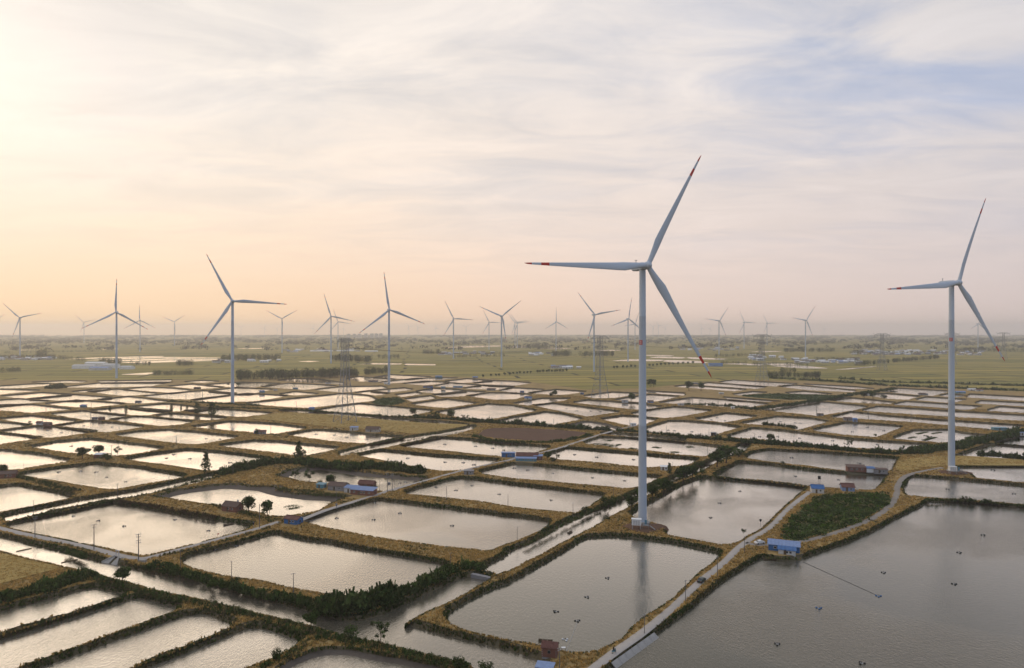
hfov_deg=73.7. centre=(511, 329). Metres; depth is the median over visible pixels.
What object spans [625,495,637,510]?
tree
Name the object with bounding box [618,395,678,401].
pond
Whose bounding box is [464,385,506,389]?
pond
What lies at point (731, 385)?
pond
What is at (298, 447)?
upright tree
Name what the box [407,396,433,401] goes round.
pond
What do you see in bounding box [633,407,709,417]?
pond
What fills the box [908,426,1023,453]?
thicket
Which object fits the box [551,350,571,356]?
wood
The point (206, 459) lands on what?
upright tree
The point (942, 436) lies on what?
pond
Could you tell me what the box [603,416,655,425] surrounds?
pond
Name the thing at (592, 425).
pond
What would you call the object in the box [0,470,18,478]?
hut
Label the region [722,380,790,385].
pond
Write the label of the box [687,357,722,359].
paddy water
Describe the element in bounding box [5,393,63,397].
pond
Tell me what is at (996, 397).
pond
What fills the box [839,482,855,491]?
hut
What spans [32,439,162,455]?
pond
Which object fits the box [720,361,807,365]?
wood
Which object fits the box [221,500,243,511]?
house
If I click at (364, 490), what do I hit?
shed
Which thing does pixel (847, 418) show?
hut
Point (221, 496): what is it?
pond
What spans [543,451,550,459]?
tree
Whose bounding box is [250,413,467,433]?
wheat field
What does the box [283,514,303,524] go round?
hut
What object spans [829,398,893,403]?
pond
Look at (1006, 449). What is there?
pond
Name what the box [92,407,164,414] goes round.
pond
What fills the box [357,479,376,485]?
house
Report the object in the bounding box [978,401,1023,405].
pond
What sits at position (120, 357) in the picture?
paddy water
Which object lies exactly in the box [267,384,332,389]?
pond
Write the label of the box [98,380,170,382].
pond
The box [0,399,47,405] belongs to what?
pond
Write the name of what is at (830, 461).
pond
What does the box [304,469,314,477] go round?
tree
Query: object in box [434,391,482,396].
pond
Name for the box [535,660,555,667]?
hut
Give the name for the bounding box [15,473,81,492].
thicket
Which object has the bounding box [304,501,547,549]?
pond
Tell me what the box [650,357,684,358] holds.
paddy water
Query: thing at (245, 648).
pond
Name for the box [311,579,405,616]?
thicket
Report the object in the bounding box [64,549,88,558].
thicket
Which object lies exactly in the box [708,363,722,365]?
barn
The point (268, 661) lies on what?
thicket
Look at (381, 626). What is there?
tree
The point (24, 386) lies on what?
pond
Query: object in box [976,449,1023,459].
thicket
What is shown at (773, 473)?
pond
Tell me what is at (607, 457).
pond
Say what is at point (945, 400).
pond
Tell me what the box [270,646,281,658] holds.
shrub
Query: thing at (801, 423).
pond
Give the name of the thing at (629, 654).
liner slab
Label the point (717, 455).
tree
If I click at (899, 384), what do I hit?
thicket
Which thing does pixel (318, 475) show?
pond
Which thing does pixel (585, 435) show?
thicket
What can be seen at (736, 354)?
wood
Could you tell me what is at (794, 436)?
pond
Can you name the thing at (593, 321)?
wind turbine
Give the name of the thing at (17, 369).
wood
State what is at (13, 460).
pond
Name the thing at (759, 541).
car
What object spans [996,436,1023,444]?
pond
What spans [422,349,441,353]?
wood
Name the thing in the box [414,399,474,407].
pond
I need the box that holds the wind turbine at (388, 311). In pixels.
[361,274,423,384]
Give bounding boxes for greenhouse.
[310,350,332,351]
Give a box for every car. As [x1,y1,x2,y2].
[697,576,705,582]
[754,539,764,544]
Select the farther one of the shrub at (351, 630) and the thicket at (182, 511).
the thicket at (182, 511)
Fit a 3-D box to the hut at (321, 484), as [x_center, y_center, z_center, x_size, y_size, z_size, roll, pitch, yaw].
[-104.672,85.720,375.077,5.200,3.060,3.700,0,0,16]
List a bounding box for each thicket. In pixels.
[0,567,99,603]
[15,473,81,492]
[44,383,66,388]
[45,540,98,553]
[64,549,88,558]
[88,475,219,503]
[90,575,470,667]
[113,499,219,518]
[142,559,314,608]
[159,526,271,556]
[167,399,260,405]
[207,503,283,521]
[212,455,427,475]
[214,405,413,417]
[256,634,322,667]
[276,487,353,498]
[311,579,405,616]
[343,428,464,451]
[396,555,487,595]
[413,413,610,430]
[471,433,592,442]
[522,458,711,545]
[608,427,686,437]
[684,387,897,409]
[687,433,924,454]
[761,421,797,428]
[764,556,801,560]
[769,375,1023,390]
[838,376,1023,385]
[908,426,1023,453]
[925,496,1023,506]
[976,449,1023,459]
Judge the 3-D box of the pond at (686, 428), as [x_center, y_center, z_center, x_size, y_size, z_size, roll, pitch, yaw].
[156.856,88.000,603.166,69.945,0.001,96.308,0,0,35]
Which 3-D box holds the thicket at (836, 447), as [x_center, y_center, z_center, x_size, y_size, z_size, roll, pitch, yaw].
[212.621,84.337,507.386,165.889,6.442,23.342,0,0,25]
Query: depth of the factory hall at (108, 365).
1541.94 m
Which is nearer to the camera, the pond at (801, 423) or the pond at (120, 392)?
the pond at (801, 423)
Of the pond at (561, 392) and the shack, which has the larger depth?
the pond at (561, 392)
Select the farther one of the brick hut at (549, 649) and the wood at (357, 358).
the wood at (357, 358)
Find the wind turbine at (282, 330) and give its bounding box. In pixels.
[266,310,296,352]
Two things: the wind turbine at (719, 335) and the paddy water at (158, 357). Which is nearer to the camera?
the paddy water at (158, 357)
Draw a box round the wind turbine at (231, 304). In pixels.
[201,255,282,403]
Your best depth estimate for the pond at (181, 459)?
466.60 m
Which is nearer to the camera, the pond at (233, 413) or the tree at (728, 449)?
the tree at (728, 449)
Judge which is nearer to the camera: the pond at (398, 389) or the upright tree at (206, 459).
the upright tree at (206, 459)
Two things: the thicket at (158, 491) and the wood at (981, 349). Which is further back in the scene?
the wood at (981, 349)
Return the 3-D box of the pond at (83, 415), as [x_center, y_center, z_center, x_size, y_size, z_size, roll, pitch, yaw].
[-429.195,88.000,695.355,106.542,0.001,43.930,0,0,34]
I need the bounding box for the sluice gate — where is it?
[101,550,122,565]
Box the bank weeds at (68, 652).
[0,374,1023,667]
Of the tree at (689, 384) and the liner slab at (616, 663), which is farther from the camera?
the tree at (689, 384)
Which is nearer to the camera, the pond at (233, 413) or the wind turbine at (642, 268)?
the wind turbine at (642, 268)
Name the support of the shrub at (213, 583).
on the ground at (996, 369)
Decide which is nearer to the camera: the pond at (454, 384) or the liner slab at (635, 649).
the liner slab at (635, 649)
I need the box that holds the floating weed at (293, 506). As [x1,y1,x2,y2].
[286,504,301,509]
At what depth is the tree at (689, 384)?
968.99 m
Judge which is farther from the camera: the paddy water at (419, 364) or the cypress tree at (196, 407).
the paddy water at (419, 364)
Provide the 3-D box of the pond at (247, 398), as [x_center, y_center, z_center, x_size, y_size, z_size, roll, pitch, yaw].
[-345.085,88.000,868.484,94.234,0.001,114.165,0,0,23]
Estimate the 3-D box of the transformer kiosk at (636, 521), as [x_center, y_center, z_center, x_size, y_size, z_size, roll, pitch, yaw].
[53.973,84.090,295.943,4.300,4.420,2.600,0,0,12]
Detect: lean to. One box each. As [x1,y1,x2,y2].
[515,456,536,460]
[777,545,796,555]
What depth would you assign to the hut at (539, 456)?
453.84 m
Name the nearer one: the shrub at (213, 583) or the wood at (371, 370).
the shrub at (213, 583)
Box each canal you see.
[0,537,536,667]
[4,475,211,520]
[284,411,456,423]
[340,426,474,455]
[485,444,748,573]
[606,433,684,440]
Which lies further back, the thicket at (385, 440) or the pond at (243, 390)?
the pond at (243, 390)
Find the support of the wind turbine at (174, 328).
on the ground at (996, 369)
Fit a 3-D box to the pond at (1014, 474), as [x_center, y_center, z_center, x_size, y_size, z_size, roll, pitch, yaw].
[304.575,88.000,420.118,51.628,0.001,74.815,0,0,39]
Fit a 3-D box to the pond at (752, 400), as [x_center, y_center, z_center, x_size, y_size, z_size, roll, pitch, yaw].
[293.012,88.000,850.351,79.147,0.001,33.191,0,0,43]
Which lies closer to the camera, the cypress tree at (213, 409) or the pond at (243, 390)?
the cypress tree at (213, 409)
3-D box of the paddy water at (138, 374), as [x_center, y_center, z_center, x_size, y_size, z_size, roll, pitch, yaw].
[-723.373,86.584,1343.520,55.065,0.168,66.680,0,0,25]
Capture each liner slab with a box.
[611,658,621,667]
[618,654,628,663]
[624,649,634,658]
[631,645,640,654]
[637,640,646,649]
[643,636,652,645]
[649,633,658,641]
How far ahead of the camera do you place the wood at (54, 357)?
1975.24 m
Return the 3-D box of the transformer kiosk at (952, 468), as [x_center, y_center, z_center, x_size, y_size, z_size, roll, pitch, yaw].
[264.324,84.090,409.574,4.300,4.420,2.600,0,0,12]
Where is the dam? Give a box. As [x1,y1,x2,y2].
[471,573,490,580]
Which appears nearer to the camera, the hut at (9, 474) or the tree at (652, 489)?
the tree at (652, 489)
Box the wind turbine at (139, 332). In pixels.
[129,304,154,351]
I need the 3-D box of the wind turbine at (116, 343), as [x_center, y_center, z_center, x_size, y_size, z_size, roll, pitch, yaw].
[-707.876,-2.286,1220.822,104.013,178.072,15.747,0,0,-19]
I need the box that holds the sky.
[0,0,1023,335]
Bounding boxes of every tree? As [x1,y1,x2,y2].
[0,464,7,470]
[75,447,91,458]
[92,444,104,452]
[113,566,130,580]
[114,446,121,455]
[193,403,201,412]
[201,451,212,472]
[207,402,216,416]
[241,495,255,511]
[260,500,272,515]
[290,469,298,475]
[292,441,303,458]
[302,611,319,625]
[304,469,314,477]
[326,475,335,482]
[370,620,389,642]
[447,410,455,415]
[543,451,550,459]
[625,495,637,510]
[628,393,635,399]
[632,489,637,498]
[647,484,659,499]
[657,477,670,495]
[666,463,671,473]
[674,464,691,483]
[685,381,693,387]
[687,465,698,479]
[698,382,704,390]
[708,450,724,466]
[716,445,734,462]
[766,433,774,439]
[860,391,868,396]
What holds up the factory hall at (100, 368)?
on the ground at (996, 369)
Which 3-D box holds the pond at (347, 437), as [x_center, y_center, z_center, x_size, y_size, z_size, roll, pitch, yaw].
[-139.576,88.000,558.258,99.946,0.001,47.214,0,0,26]
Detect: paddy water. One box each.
[76,356,162,358]
[87,357,207,360]
[105,358,216,361]
[122,360,211,362]
[122,373,151,374]
[365,363,402,364]
[405,364,434,364]
[448,346,497,347]
[613,359,662,360]
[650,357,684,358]
[664,360,706,362]
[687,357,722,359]
[732,363,763,364]
[778,365,821,367]
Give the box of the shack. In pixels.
[258,430,266,433]
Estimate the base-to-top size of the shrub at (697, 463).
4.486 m
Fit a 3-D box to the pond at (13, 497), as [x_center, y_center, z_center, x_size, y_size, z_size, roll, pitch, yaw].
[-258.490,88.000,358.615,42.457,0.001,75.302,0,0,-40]
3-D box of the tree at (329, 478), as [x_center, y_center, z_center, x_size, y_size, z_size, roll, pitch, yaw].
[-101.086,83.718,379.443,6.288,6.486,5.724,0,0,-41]
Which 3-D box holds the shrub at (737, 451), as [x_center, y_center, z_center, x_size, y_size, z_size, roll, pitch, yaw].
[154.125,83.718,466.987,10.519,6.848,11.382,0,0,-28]
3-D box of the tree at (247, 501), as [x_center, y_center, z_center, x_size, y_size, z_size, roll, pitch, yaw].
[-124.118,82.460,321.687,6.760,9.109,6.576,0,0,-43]
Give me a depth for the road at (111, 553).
277.98 m
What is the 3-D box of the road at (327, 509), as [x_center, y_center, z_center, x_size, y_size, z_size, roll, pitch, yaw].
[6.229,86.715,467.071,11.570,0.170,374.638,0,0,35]
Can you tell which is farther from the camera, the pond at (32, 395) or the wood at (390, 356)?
the wood at (390, 356)
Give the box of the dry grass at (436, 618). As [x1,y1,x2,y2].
[0,394,1023,667]
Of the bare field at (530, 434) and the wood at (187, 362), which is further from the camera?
the wood at (187, 362)
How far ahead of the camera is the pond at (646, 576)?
226.91 m
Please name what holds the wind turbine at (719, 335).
on the ground at (996, 369)
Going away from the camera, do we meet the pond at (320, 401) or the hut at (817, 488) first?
the hut at (817, 488)
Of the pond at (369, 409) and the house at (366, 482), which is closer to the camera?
the house at (366, 482)
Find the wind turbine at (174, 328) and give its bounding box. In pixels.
[164,316,182,345]
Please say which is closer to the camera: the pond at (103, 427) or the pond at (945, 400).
the pond at (103, 427)
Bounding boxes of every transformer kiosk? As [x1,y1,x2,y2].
[631,518,641,528]
[948,466,956,473]
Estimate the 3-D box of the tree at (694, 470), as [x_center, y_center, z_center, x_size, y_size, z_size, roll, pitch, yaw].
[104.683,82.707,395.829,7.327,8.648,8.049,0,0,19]
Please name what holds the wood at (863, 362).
on the ground at (996, 369)
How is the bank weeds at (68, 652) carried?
on the ground at (996, 369)
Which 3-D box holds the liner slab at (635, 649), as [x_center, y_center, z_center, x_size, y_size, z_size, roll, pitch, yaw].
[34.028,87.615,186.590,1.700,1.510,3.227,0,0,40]
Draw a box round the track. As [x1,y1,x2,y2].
[747,467,942,545]
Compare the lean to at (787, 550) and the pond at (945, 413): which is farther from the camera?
the pond at (945, 413)
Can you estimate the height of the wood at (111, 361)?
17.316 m
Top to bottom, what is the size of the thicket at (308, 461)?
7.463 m
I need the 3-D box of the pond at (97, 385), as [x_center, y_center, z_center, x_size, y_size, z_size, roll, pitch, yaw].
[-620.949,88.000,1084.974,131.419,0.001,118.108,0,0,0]
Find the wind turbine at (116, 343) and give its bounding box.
[83,279,146,377]
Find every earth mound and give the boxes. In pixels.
[623,523,668,532]
[938,470,972,474]
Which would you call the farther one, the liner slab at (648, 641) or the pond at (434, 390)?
the pond at (434, 390)
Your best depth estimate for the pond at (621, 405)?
803.68 m
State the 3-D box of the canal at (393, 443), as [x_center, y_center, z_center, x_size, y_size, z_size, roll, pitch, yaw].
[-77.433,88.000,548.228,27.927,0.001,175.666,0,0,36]
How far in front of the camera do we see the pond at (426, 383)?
1117.68 m
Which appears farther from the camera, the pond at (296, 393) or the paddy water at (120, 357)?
the paddy water at (120, 357)
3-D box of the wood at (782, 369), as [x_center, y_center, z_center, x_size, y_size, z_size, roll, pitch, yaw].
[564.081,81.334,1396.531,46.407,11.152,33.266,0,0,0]
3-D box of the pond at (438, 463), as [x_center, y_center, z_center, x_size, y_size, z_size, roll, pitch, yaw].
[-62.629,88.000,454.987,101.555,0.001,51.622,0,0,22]
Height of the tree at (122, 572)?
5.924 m
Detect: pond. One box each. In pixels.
[0,384,48,387]
[0,389,37,393]
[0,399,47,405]
[0,405,68,412]
[0,423,27,428]
[0,434,36,443]
[0,451,67,469]
[0,486,70,511]
[0,588,120,630]
[0,599,175,667]
[2,426,92,437]
[3,416,74,424]
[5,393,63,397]
[9,503,248,554]
[22,464,182,488]
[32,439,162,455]
[33,381,86,382]
[40,395,107,401]
[42,615,229,667]
[48,401,120,407]
[54,411,124,419]
[58,421,141,431]
[70,382,169,387]
[89,389,155,395]
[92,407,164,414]
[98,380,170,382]
[104,397,166,402]
[115,417,189,425]
[118,430,234,443]
[128,450,261,469]
[131,387,189,392]
[136,404,206,411]
[144,391,229,399]
[152,629,297,667]
[157,414,221,419]
[170,489,330,515]
[171,384,222,388]
[183,534,446,594]
[189,381,218,382]
[193,422,304,433]
[195,394,284,401]
[199,409,269,416]
[210,382,278,386]
[215,388,271,393]
[219,441,336,454]
[250,394,374,407]
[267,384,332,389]
[278,379,341,383]
[285,392,313,394]
[289,430,395,443]
[289,470,413,490]
[291,655,413,667]
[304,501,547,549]
[318,386,385,391]
[321,404,429,415]
[348,377,393,381]
[356,391,388,394]
[360,451,496,470]
[376,388,411,391]
[379,375,425,378]
[380,378,453,382]
[397,392,419,396]
[402,438,548,456]
[404,382,445,384]
[406,479,601,512]
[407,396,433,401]
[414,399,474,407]
[419,388,462,392]
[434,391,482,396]
[435,383,474,386]
[437,404,535,418]
[447,379,486,382]
[448,537,718,652]
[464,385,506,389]
[471,393,530,399]
[474,381,530,385]
[481,464,658,487]
[501,388,541,392]
[503,412,580,423]
[515,398,569,405]
[534,390,583,394]
[536,404,617,415]
[550,448,696,467]
[574,400,660,410]
[576,423,615,429]
[585,392,638,397]
[585,438,716,455]
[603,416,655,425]
[611,501,1023,667]
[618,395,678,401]
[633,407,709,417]
[633,478,802,543]
[646,391,684,394]
[646,421,737,435]
[661,398,763,406]
[675,385,745,390]
[698,413,755,421]
[704,383,764,388]
[716,463,885,489]
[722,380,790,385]
[725,397,779,401]
[731,429,922,449]
[734,392,766,394]
[744,417,826,429]
[747,450,895,470]
[764,402,865,415]
[782,385,854,391]
[789,391,825,393]
[806,384,871,388]
[814,423,900,436]
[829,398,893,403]
[834,412,1021,428]
[864,407,1023,420]
[873,394,919,399]
[881,388,947,395]
[894,402,978,409]
[895,430,983,442]
[904,477,1023,504]
[917,397,962,402]
[960,445,1023,457]
[960,467,1023,481]
[967,394,1023,400]
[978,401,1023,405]
[988,407,1023,412]
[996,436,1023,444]
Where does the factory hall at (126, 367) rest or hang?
on the ground at (996, 369)
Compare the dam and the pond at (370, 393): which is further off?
the pond at (370, 393)
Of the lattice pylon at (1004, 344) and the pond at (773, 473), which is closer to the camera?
the pond at (773, 473)
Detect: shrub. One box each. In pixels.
[98,453,111,459]
[206,578,217,587]
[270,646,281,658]
[343,624,359,635]
[453,655,468,667]
[477,660,493,667]
[580,505,591,510]
[599,496,616,506]
[665,478,679,491]
[692,461,703,466]
[732,447,745,456]
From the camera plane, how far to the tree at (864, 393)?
862.67 m
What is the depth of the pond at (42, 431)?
590.42 m
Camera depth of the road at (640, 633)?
218.43 m
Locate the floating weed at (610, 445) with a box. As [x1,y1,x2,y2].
[591,443,617,446]
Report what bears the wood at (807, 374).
on the ground at (996, 369)
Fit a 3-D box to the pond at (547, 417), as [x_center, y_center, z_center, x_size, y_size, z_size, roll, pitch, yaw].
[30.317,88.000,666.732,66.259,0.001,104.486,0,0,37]
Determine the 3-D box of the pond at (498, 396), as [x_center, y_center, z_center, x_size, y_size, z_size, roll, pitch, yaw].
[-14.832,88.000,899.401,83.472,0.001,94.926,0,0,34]
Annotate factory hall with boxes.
[72,364,97,368]
[85,362,107,366]
[89,367,112,369]
[101,363,119,367]
[119,366,134,368]
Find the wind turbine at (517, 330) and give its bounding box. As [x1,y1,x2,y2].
[512,316,523,347]
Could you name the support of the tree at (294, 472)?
on the ground at (996, 369)
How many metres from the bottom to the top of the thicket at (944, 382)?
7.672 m
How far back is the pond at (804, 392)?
942.36 m
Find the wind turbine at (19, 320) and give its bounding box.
[3,303,39,355]
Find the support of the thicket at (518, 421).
on the ground at (996, 369)
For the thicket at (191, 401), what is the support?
on the ground at (996, 369)
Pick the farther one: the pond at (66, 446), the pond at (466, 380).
the pond at (466, 380)
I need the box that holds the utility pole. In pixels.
[136,533,140,559]
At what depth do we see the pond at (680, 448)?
514.56 m
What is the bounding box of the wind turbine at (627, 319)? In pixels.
[612,299,638,361]
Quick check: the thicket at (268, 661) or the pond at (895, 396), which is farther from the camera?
the pond at (895, 396)
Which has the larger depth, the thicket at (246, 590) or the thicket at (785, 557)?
the thicket at (785, 557)
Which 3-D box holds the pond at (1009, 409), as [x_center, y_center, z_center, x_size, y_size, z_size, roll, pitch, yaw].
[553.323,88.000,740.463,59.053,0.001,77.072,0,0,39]
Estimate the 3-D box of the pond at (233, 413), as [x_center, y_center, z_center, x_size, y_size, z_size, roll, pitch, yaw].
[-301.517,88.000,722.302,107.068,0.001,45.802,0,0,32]
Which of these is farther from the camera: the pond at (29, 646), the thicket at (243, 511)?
the thicket at (243, 511)
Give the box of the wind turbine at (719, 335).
[705,308,727,354]
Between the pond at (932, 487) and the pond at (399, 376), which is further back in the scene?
the pond at (399, 376)
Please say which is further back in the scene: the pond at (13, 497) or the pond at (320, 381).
the pond at (320, 381)
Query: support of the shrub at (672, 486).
on the ground at (996, 369)
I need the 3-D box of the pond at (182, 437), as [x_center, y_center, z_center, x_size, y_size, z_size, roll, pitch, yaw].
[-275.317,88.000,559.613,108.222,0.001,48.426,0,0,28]
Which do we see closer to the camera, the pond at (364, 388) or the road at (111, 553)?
the road at (111, 553)
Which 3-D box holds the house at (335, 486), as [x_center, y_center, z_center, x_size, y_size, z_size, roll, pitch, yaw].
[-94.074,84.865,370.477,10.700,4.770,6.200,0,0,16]
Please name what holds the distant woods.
on the ground at (996, 369)
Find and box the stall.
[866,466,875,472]
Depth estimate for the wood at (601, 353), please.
2208.00 m
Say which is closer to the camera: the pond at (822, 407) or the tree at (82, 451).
the tree at (82, 451)
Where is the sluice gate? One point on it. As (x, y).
(110, 559)
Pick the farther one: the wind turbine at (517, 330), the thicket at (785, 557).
the wind turbine at (517, 330)
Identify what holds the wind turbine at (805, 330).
on the ground at (996, 369)
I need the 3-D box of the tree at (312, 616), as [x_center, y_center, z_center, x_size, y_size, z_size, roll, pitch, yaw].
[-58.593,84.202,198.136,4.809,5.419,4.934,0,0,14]
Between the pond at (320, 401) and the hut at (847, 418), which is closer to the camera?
the hut at (847, 418)
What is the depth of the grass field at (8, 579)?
247.05 m
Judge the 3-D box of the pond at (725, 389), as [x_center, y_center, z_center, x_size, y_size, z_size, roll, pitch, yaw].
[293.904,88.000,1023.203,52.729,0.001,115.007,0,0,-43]
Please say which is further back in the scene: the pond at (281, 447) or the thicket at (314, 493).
the pond at (281, 447)
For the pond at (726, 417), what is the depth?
684.62 m
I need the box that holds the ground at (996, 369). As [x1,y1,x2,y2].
[0,335,1023,667]
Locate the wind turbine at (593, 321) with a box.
[578,293,617,371]
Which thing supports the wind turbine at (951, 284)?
on the ground at (996, 369)
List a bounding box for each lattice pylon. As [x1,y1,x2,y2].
[333,337,356,422]
[589,335,610,397]
[752,334,771,380]
[874,333,890,370]
[999,332,1010,356]
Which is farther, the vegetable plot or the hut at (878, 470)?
the hut at (878, 470)
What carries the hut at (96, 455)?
on the ground at (996, 369)
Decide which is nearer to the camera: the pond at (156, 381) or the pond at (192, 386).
the pond at (192, 386)
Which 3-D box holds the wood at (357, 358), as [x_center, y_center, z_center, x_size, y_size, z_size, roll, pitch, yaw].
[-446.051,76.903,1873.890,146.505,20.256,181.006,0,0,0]
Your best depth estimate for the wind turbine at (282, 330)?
2587.05 m
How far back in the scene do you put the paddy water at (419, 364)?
1703.30 m
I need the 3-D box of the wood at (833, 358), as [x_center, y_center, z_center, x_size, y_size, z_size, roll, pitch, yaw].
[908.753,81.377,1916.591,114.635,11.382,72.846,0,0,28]
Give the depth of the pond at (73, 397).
873.82 m
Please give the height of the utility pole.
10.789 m
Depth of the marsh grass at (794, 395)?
886.89 m
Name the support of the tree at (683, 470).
on the ground at (996, 369)
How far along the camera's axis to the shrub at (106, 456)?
452.04 m
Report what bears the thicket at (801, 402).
on the ground at (996, 369)
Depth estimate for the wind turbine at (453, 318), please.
2047.02 m
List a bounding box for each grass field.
[0,552,57,583]
[896,455,1023,471]
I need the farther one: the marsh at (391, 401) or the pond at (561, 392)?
the pond at (561, 392)
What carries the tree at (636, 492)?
on the ground at (996, 369)
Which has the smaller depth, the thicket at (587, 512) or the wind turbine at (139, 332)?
the thicket at (587, 512)
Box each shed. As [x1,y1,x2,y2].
[349,485,377,495]
[767,538,800,552]
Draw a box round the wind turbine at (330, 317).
[314,295,354,362]
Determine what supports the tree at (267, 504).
on the ground at (996, 369)
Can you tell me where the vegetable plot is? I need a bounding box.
[783,493,890,540]
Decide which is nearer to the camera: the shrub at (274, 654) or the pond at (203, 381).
the shrub at (274, 654)
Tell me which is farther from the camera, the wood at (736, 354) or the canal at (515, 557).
the wood at (736, 354)
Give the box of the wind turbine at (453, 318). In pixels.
[443,302,471,358]
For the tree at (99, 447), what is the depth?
470.83 m
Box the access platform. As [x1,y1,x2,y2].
[642,520,654,529]
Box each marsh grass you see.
[372,397,405,404]
[742,393,837,399]
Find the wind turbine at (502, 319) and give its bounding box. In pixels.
[479,302,518,366]
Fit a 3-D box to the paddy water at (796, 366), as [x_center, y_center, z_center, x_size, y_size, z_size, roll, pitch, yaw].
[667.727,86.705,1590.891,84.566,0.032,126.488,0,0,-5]
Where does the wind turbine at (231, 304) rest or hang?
on the ground at (996, 369)
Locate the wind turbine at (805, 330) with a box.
[795,308,813,356]
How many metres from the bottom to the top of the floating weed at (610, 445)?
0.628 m
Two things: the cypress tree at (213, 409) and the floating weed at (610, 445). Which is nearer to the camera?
the floating weed at (610, 445)
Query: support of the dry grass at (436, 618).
on the ground at (996, 369)
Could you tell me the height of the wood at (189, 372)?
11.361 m
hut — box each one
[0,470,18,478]
[42,422,52,425]
[93,452,106,457]
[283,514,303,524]
[316,482,326,487]
[343,484,359,492]
[350,426,358,430]
[463,469,473,474]
[501,451,515,456]
[533,454,542,459]
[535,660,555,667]
[540,640,558,658]
[660,465,667,469]
[809,484,824,493]
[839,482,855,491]
[843,417,851,420]
[874,467,887,473]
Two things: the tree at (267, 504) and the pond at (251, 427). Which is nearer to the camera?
the tree at (267, 504)
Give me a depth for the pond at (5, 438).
552.41 m
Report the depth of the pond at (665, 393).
942.36 m
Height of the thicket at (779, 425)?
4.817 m
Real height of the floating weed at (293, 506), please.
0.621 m
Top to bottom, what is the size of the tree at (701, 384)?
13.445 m
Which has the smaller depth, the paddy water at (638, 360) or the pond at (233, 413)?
the pond at (233, 413)
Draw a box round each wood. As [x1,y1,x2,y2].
[0,353,55,357]
[0,367,20,371]
[4,349,112,352]
[35,348,48,356]
[49,354,84,360]
[98,357,121,362]
[152,369,193,375]
[176,359,192,365]
[221,353,280,360]
[236,366,358,379]
[329,354,371,362]
[363,365,390,374]
[378,354,398,358]
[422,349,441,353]
[454,354,504,357]
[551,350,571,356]
[579,350,614,356]
[715,352,761,356]
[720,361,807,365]
[767,370,820,377]
[779,367,795,371]
[783,347,834,352]
[816,357,855,359]
[852,349,980,354]
[853,354,938,365]
[955,347,1023,351]
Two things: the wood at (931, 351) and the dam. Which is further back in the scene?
the wood at (931, 351)
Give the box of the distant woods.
[0,334,1023,349]
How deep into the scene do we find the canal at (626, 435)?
562.76 m
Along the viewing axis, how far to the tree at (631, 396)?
819.99 m
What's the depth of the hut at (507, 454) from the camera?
464.72 m
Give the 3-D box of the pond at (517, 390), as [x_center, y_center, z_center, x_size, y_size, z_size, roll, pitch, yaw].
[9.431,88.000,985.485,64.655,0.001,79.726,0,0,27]
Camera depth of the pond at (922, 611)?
217.07 m
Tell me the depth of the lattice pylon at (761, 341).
1160.77 m
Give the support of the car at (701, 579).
on the road at (640, 633)
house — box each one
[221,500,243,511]
[327,481,348,490]
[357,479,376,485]
[365,426,380,431]
[423,385,432,387]
[516,452,538,456]
[845,464,866,471]
[991,427,1006,430]
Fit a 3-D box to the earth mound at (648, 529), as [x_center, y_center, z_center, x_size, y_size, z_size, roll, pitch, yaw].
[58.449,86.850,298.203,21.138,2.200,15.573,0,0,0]
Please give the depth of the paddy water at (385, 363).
1754.08 m
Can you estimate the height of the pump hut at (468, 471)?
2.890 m
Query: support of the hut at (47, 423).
on the ground at (996, 369)
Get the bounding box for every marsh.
[372,398,401,404]
[745,394,832,399]
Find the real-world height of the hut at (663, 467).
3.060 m
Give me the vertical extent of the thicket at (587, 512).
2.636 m
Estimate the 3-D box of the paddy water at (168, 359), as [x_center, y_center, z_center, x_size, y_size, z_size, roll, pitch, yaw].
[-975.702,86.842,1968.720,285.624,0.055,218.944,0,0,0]
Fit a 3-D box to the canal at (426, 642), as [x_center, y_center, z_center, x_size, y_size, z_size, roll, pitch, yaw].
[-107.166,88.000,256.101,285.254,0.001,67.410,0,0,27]
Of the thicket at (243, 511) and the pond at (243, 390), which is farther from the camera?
the pond at (243, 390)
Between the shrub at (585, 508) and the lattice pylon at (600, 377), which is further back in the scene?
the lattice pylon at (600, 377)
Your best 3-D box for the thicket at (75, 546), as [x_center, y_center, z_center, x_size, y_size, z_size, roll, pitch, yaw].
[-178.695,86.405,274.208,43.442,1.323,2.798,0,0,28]
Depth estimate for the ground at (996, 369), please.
1081.68 m
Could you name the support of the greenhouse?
on the ground at (996, 369)
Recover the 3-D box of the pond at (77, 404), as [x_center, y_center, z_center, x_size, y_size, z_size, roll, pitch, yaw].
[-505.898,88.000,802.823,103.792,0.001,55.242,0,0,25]
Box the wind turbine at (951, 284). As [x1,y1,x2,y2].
[888,199,1004,465]
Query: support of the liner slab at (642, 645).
in the pond at (922, 611)
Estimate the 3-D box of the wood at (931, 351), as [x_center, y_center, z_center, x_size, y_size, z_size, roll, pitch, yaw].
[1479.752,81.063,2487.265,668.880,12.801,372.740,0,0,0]
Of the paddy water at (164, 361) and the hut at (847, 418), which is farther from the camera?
the paddy water at (164, 361)
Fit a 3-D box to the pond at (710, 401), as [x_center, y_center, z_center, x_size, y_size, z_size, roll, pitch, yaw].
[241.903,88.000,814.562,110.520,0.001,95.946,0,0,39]
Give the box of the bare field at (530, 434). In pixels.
[478,428,585,440]
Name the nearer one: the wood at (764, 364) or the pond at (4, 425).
the pond at (4, 425)
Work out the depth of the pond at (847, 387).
1040.26 m
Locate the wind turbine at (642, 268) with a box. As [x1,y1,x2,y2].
[526,156,711,521]
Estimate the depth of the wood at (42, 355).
2116.08 m
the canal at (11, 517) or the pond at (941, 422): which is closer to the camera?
the canal at (11, 517)
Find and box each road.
[0,521,279,559]
[303,425,637,519]
[588,491,811,667]

